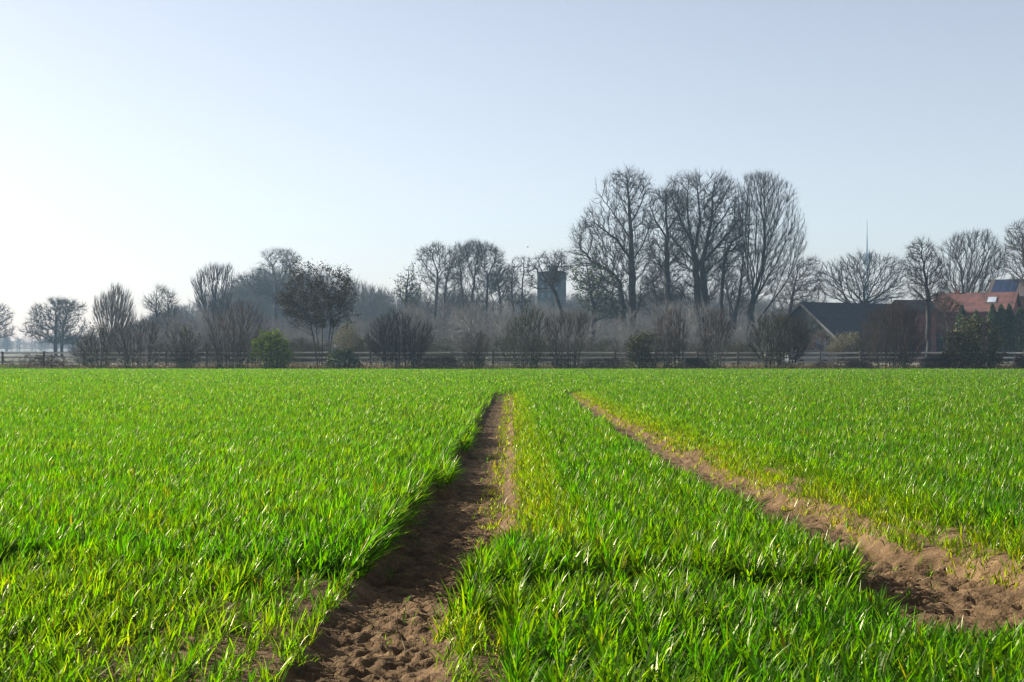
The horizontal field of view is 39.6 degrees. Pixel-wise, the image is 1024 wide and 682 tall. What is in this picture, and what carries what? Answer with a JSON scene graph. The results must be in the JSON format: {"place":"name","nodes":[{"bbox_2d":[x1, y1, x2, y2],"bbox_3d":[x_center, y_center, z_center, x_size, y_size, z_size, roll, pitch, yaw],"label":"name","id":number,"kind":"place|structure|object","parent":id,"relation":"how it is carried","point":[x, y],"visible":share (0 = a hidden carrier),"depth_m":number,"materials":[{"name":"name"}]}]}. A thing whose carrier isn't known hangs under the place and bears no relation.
{"place":"outdoors","nodes":[
{"label":"outdoors","id":0,"kind":"place"},
{"bbox_2d":[0,350,1013,368],"bbox_3d":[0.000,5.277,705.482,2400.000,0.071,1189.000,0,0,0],"label":"paddock ground","id":1,"kind":"structure","parent":0,"point":[15,355],"depth_m":173.10,"materials":[{"name":"green plant"}]},
{"bbox_2d":[0,302,15,339],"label":"oak tree","id":2,"kind":"object","parent":1,"relation":"on","point":[5,328],"visible":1,"depth_m":279.81,"materials":[{"name":"grey plant"}]},
{"bbox_2d":[0,350,77,368],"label":"bramble","id":3,"kind":"object","parent":1,"relation":"on","point":[40,358],"visible":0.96,"depth_m":111.84,"materials":[{"name":"red plant"}]},
{"bbox_2d":[0,332,99,351],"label":"horizon wood","id":4,"kind":"object","parent":1,"relation":"on","point":[7,345],"visible":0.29,"depth_m":681.60,"materials":[{"name":"grey plant"}]},
{"bbox_2d":[16,293,94,355],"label":"oak tree","id":5,"kind":"object","parent":1,"relation":"on","point":[59,327],"visible":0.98,"depth_m":259.17,"materials":[{"name":"grey plant"}]},
{"bbox_2d":[69,322,126,368],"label":"shrub","id":6,"kind":"object","parent":1,"relation":"on","point":[102,335],"visible":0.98,"depth_m":112.95,"materials":[{"name":"brown plant"}]},
{"bbox_2d":[91,279,136,346],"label":"poplar tree","id":7,"kind":"object","parent":1,"relation":"on","point":[111,304],"visible":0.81,"depth_m":189.49,"materials":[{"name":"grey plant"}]},
{"bbox_2d":[106,312,166,368],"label":"shrub","id":8,"kind":"object","parent":1,"relation":"on","point":[139,344],"visible":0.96,"depth_m":113.80,"materials":[{"name":"red plant"}]},
{"bbox_2d":[139,282,180,359],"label":"oak tree","id":9,"kind":"object","parent":1,"relation":"on","point":[160,309],"visible":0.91,"depth_m":194.87,"materials":[{"name":"grey plant"}]},
{"bbox_2d":[163,320,206,367],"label":"shrub","id":10,"kind":"object","parent":1,"relation":"on","point":[183,356],"visible":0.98,"depth_m":112.65,"materials":[{"name":"red plant"}]},
{"bbox_2d":[189,259,234,350],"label":"poplar tree","id":11,"kind":"object","parent":1,"relation":"on","point":[203,298],"visible":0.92,"depth_m":229.55,"materials":[{"name":"grey plant"}]},
{"bbox_2d":[201,296,272,368],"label":"shrub","id":12,"kind":"object","parent":1,"relation":"on","point":[241,336],"visible":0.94,"depth_m":112.66,"materials":[{"name":"red plant"}]},
{"bbox_2d":[230,244,311,326],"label":"oak tree","id":13,"kind":"object","parent":1,"relation":"on","point":[274,274],"visible":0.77,"depth_m":299.14,"materials":[{"name":"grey plant"}]},
{"bbox_2d":[249,328,294,368],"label":"leafy bush","id":14,"kind":"object","parent":1,"relation":"on","point":[273,344],"visible":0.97,"depth_m":112.18,"materials":[{"name":"green plant"}]},
{"bbox_2d":[272,257,360,368],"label":"plane tree","id":15,"kind":"object","parent":1,"relation":"on","point":[319,312],"visible":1,"depth_m":112.60,"materials":[{"name":"brown plant"}]},
{"bbox_2d":[321,346,363,368],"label":"leafy bush","id":16,"kind":"object","parent":1,"relation":"on","point":[344,357],"visible":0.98,"depth_m":112.34,"materials":[{"name":"green plant"}]},
{"bbox_2d":[333,322,366,356],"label":"budding tree","id":17,"kind":"object","parent":1,"relation":"on","point":[349,339],"visible":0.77,"depth_m":127.80,"materials":[{"name":"green plant"}]},
{"bbox_2d":[364,306,436,368],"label":"shrub","id":18,"kind":"object","parent":1,"relation":"on","point":[410,345],"visible":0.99,"depth_m":112.60,"materials":[{"name":"brown plant"}]},
{"bbox_2d":[389,261,424,358],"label":"ivy tree","id":19,"kind":"object","parent":1,"relation":"on","point":[410,292],"visible":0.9,"depth_m":214.84,"materials":[{"name":"grey plant"}]},
{"bbox_2d":[71,332,793,365],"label":"undergrowth","id":20,"kind":"object","parent":1,"relation":"on","point":[300,345],"visible":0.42,"depth_m":127.76,"materials":[{"name":"brown plant"}]},
{"bbox_2d":[64,296,803,363],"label":"thicket","id":21,"kind":"object","parent":1,"relation":"on","point":[450,334],"visible":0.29,"depth_m":161.52,"materials":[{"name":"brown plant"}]},
{"bbox_2d":[411,240,468,354],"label":"oak tree","id":22,"kind":"object","parent":1,"relation":"on","point":[440,249],"visible":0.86,"depth_m":234.79,"materials":[{"name":"grey plant"}]},
{"bbox_2d":[415,353,466,368],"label":"bramble","id":23,"kind":"object","parent":1,"relation":"on","point":[436,361],"visible":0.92,"depth_m":112.41,"materials":[{"name":"red plant"}]},
{"bbox_2d":[105,264,798,354],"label":"wood","id":24,"kind":"object","parent":1,"relation":"on","point":[363,305],"visible":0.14,"depth_m":315.57,"materials":[{"name":"grey plant"}]},
{"bbox_2d":[459,330,491,367],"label":"shrub","id":25,"kind":"object","parent":1,"relation":"on","point":[469,360],"visible":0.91,"depth_m":113.25,"materials":[{"name":"red plant"}]},
{"bbox_2d":[447,237,508,356],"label":"oak tree","id":26,"kind":"object","parent":1,"relation":"on","point":[468,249],"visible":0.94,"depth_m":229.27,"materials":[{"name":"grey plant"}]},
{"bbox_2d":[488,263,515,322],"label":"oak tree","id":27,"kind":"object","parent":1,"relation":"on","point":[500,297],"visible":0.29,"depth_m":239.85,"materials":[{"name":"grey plant"}]},
{"bbox_2d":[0,351,1023,366],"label":"paddock fence","id":28,"kind":"object","parent":1,"relation":"on","point":[492,357],"visible":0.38,"depth_m":117.06,"materials":[{"name":"brown wood"}]},
{"bbox_2d":[502,254,538,319],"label":"oak tree","id":29,"kind":"object","parent":1,"relation":"on","point":[521,300],"visible":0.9,"depth_m":224.81,"materials":[{"name":"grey plant"}]},
{"bbox_2d":[500,300,549,368],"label":"shrub","id":30,"kind":"object","parent":1,"relation":"on","point":[528,360],"visible":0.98,"depth_m":112.86,"materials":[{"name":"brown plant"}]},
{"bbox_2d":[523,247,572,359],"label":"oak tree","id":31,"kind":"object","parent":1,"relation":"on","point":[555,278],"visible":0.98,"depth_m":174.78,"materials":[{"name":"grey plant"}]},
{"bbox_2d":[537,266,566,312],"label":"tower","id":32,"kind":"structure","parent":1,"relation":"on","point":[561,289],"depth_m":377.28,"materials":[{"name":"concrete"}]},
{"bbox_2d":[543,308,591,368],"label":"shrub","id":33,"kind":"object","parent":1,"relation":"on","point":[557,361],"visible":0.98,"depth_m":112.87,"materials":[{"name":"red plant"}]},
{"bbox_2d":[567,251,626,354],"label":"ivy tree","id":34,"kind":"object","parent":1,"relation":"on","point":[594,296],"visible":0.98,"depth_m":177.70,"materials":[{"name":"grey plant"}]},
{"bbox_2d":[578,354,630,368],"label":"bramble","id":35,"kind":"object","parent":1,"relation":"on","point":[596,362],"visible":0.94,"depth_m":112.28,"materials":[{"name":"red plant"}]},
{"bbox_2d":[564,163,660,359],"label":"oak tree","id":36,"kind":"object","parent":1,"relation":"on","point":[631,266],"visible":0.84,"depth_m":185.56,"materials":[{"name":"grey plant"}]},
{"bbox_2d":[621,330,667,368],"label":"leafy bush","id":37,"kind":"object","parent":1,"relation":"on","point":[640,343],"visible":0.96,"depth_m":112.20,"materials":[{"name":"green plant"}]},
{"bbox_2d":[637,260,679,320],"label":"oak tree","id":38,"kind":"object","parent":1,"relation":"on","point":[653,288],"visible":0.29,"depth_m":204.73,"materials":[{"name":"grey plant"}]},
{"bbox_2d":[639,184,693,338],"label":"oak tree","id":39,"kind":"object","parent":1,"relation":"on","point":[665,267],"visible":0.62,"depth_m":189.69,"materials":[{"name":"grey plant"}]},
{"bbox_2d":[650,307,690,368],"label":"shrub","id":40,"kind":"object","parent":1,"relation":"on","point":[674,350],"visible":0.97,"depth_m":112.79,"materials":[{"name":"red plant"}]},
{"bbox_2d":[681,355,709,368],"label":"bramble","id":41,"kind":"object","parent":1,"relation":"on","point":[697,361],"visible":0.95,"depth_m":112.33,"materials":[{"name":"red plant"}]},
{"bbox_2d":[657,166,751,354],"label":"oak tree","id":42,"kind":"object","parent":1,"relation":"on","point":[701,280],"visible":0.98,"depth_m":183.43,"materials":[{"name":"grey plant"}]},
{"bbox_2d":[697,304,735,368],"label":"shrub","id":43,"kind":"object","parent":1,"relation":"on","point":[715,329],"visible":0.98,"depth_m":112.86,"materials":[{"name":"red plant"}]},
{"bbox_2d":[708,211,760,359],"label":"oak tree","id":44,"kind":"object","parent":1,"relation":"on","point":[722,289],"visible":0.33,"depth_m":187.83,"materials":[{"name":"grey plant"}]},
{"bbox_2d":[713,260,758,328],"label":"oak tree","id":45,"kind":"object","parent":1,"relation":"on","point":[730,292],"visible":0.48,"depth_m":214.73,"materials":[{"name":"grey plant"}]},
{"bbox_2d":[722,238,755,343],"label":"beech tree","id":46,"kind":"object","parent":1,"relation":"on","point":[740,291],"visible":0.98,"depth_m":179.88,"materials":[{"name":"grey plant"}]},
{"bbox_2d":[728,168,809,360],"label":"beech tree","id":47,"kind":"object","parent":1,"relation":"on","point":[764,195],"visible":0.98,"depth_m":181.60,"materials":[{"name":"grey plant"}]},
{"bbox_2d":[746,311,812,368],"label":"shrub","id":48,"kind":"object","parent":1,"relation":"on","point":[781,345],"visible":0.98,"depth_m":112.66,"materials":[{"name":"brown plant"}]},
{"bbox_2d":[768,254,829,321],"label":"oak tree","id":49,"kind":"object","parent":1,"relation":"on","point":[792,299],"visible":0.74,"depth_m":199.31,"materials":[{"name":"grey plant"}]},
{"bbox_2d":[785,350,831,364],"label":"parked car","id":50,"kind":"object","parent":1,"relation":"on","point":[812,359],"visible":0.3,"depth_m":123.26,"materials":[{"name":"paint"}]},
{"bbox_2d":[802,328,837,356],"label":"grey shrub","id":51,"kind":"object","parent":1,"relation":"on","point":[815,338],"visible":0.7,"depth_m":133.94,"materials":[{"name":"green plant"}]},
{"bbox_2d":[813,357,875,368],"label":"bramble","id":52,"kind":"object","parent":1,"relation":"on","point":[856,363],"visible":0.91,"depth_m":111.98,"materials":[{"name":"red plant"}]},
{"bbox_2d":[825,330,870,364],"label":"reed clump","id":53,"kind":"object","parent":1,"relation":"on","point":[848,342],"visible":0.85,"depth_m":131.73,"materials":[{"name":"beige plant"}]},
{"bbox_2d":[767,302,944,360],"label":"barn","id":54,"kind":"structure","parent":1,"relation":"on","point":[830,318],"depth_m":175.37,"materials":[{"name":"stone"}]},
{"bbox_2d":[807,338,828,356],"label":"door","id":55,"kind":"structure","parent":54,"relation":"in","point":[827,355],"depth_m":172.91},
{"bbox_2d":[814,248,910,302],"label":"oak tree","id":56,"kind":"object","parent":1,"relation":"on","point":[835,295],"visible":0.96,"depth_m":223.89,"materials":[{"name":"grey plant"}]},
{"bbox_2d":[862,234,871,297],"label":"television tower","id":57,"kind":"structure","parent":1,"relation":"on","point":[866,254],"depth_m":1149.42,"materials":[{"name":"concrete"}]},
{"bbox_2d":[824,295,913,303],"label":"horizon wood","id":58,"kind":"object","parent":1,"relation":"on","point":[868,299],"depth_m":653.90,"materials":[{"name":"grey plant"}]},
{"bbox_2d":[850,297,933,368],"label":"shrub","id":59,"kind":"object","parent":1,"relation":"on","point":[895,331],"visible":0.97,"depth_m":112.47,"materials":[{"name":"red plant"}]},
{"bbox_2d":[889,300,937,360],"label":"brick outbuilding","id":60,"kind":"structure","parent":1,"relation":"on","point":[922,319],"depth_m":175.31,"materials":[{"name":"brick"}]},
{"bbox_2d":[899,233,951,358],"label":"oak tree","id":61,"kind":"object","parent":1,"relation":"on","point":[928,291],"visible":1,"depth_m":149.82,"materials":[{"name":"grey plant"}]},
{"bbox_2d":[916,353,953,368],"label":"bramble","id":62,"kind":"object","parent":1,"relation":"on","point":[936,361],"visible":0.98,"depth_m":112.26,"materials":[{"name":"red plant"}]},
{"bbox_2d":[930,295,962,349],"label":"sapling","id":63,"kind":"object","parent":1,"relation":"on","point":[948,300],"visible":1,"depth_m":139.94,"materials":[{"name":"red plant"}]},
{"bbox_2d":[955,305,967,353],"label":"conifer","id":64,"kind":"object","parent":1,"relation":"on","point":[963,312],"visible":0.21,"depth_m":157.82,"materials":[{"name":"green plant"}]},
{"bbox_2d":[927,227,1009,292],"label":"oak tree","id":65,"kind":"object","parent":1,"relation":"on","point":[969,277],"visible":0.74,"depth_m":214.45,"materials":[{"name":"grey plant"}]},
{"bbox_2d":[968,310,984,360],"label":"conifer","id":66,"kind":"object","parent":1,"relation":"on","point":[978,314],"visible":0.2,"depth_m":157.76,"materials":[{"name":"green plant"}]},
{"bbox_2d":[940,314,1013,368],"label":"leafy bush","id":67,"kind":"object","parent":1,"relation":"on","point":[991,355],"visible":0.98,"depth_m":111.84,"materials":[{"name":"green plant"}]},
{"bbox_2d":[932,290,1021,360],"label":"farmhouse","id":68,"kind":"object","parent":1,"relation":"on","point":[981,302],"visible":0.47,"depth_m":179.09,"materials":[{"name":"red brick"}]},
{"bbox_2d":[986,303,998,351],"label":"conifer","id":69,"kind":"object","parent":1,"relation":"on","point":[992,313],"visible":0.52,"depth_m":157.72,"materials":[{"name":"green plant"}]},
{"bbox_2d":[996,304,1008,360],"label":"conifer","id":70,"kind":"object","parent":1,"relation":"on","point":[1001,312],"visible":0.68,"depth_m":157.59,"materials":[{"name":"green plant"}]},
{"bbox_2d":[987,279,1023,349],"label":"solar barn","id":71,"kind":"structure","parent":1,"relation":"on","point":[998,285],"depth_m":204.68,"materials":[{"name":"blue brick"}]},
{"bbox_2d":[1004,303,1014,360],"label":"conifer","id":72,"kind":"object","parent":1,"relation":"on","point":[1010,320],"visible":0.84,"depth_m":157.70,"materials":[{"name":"green plant"}]},
{"bbox_2d":[999,217,1023,286],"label":"oak tree","id":73,"kind":"object","parent":1,"relation":"on","point":[1019,244],"visible":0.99,"depth_m":205.00,"materials":[{"name":"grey plant"}]},
{"bbox_2d":[1010,354,1023,368],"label":"bramble","id":74,"kind":"object","parent":1,"relation":"on","point":[1020,361],"visible":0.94,"depth_m":112.41,"materials":[{"name":"red plant"}]},
{"bbox_2d":[1013,307,1023,360],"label":"conifer","id":75,"kind":"object","parent":1,"relation":"on","point":[1018,321],"visible":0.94,"depth_m":157.60,"materials":[{"name":"green plant"}]},
{"bbox_2d":[0,361,1022,368],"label":"verge grass","id":76,"kind":"structure","parent":0,"point":[500,366],"depth_m":112.76,"materials":[{"name":"green plant"}]},
{"bbox_2d":[0,374,1023,681],"bbox_3d":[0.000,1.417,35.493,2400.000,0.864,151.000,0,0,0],"label":"field ground","id":77,"kind":"structure","parent":0,"point":[268,652],"depth_m":4.55,"materials":[{"name":"soil"}]},
{"bbox_2d":[279,392,515,681],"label":"wheel track","id":78,"kind":"structure","parent":77,"relation":"on","point":[340,651],"depth_m":5.40,"materials":[{"name":"soil"}]},
{"bbox_2d":[0,368,1023,681],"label":"young wheat","id":79,"kind":"object","parent":77,"relation":"on","point":[198,482],"visible":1,"depth_m":7.03,"materials":[{"name":"green plant"}]},
{"bbox_2d":[570,392,1023,644],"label":"wheel track","id":80,"kind":"structure","parent":77,"relation":"on","point":[978,599],"depth_m":6.05,"materials":[{"name":"soil"}]},
{"bbox_2d":[0,0,1023,349],"label":"sky","id":81,"kind":"structure","parent":0,"point":[143,143],"materials":[{"name":"blue"}]},
{"bbox_2d":[309,454,1020,681],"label":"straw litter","id":82,"kind":"object","parent":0,"point":[500,533],"visible":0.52,"depth_m":6.15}
]}

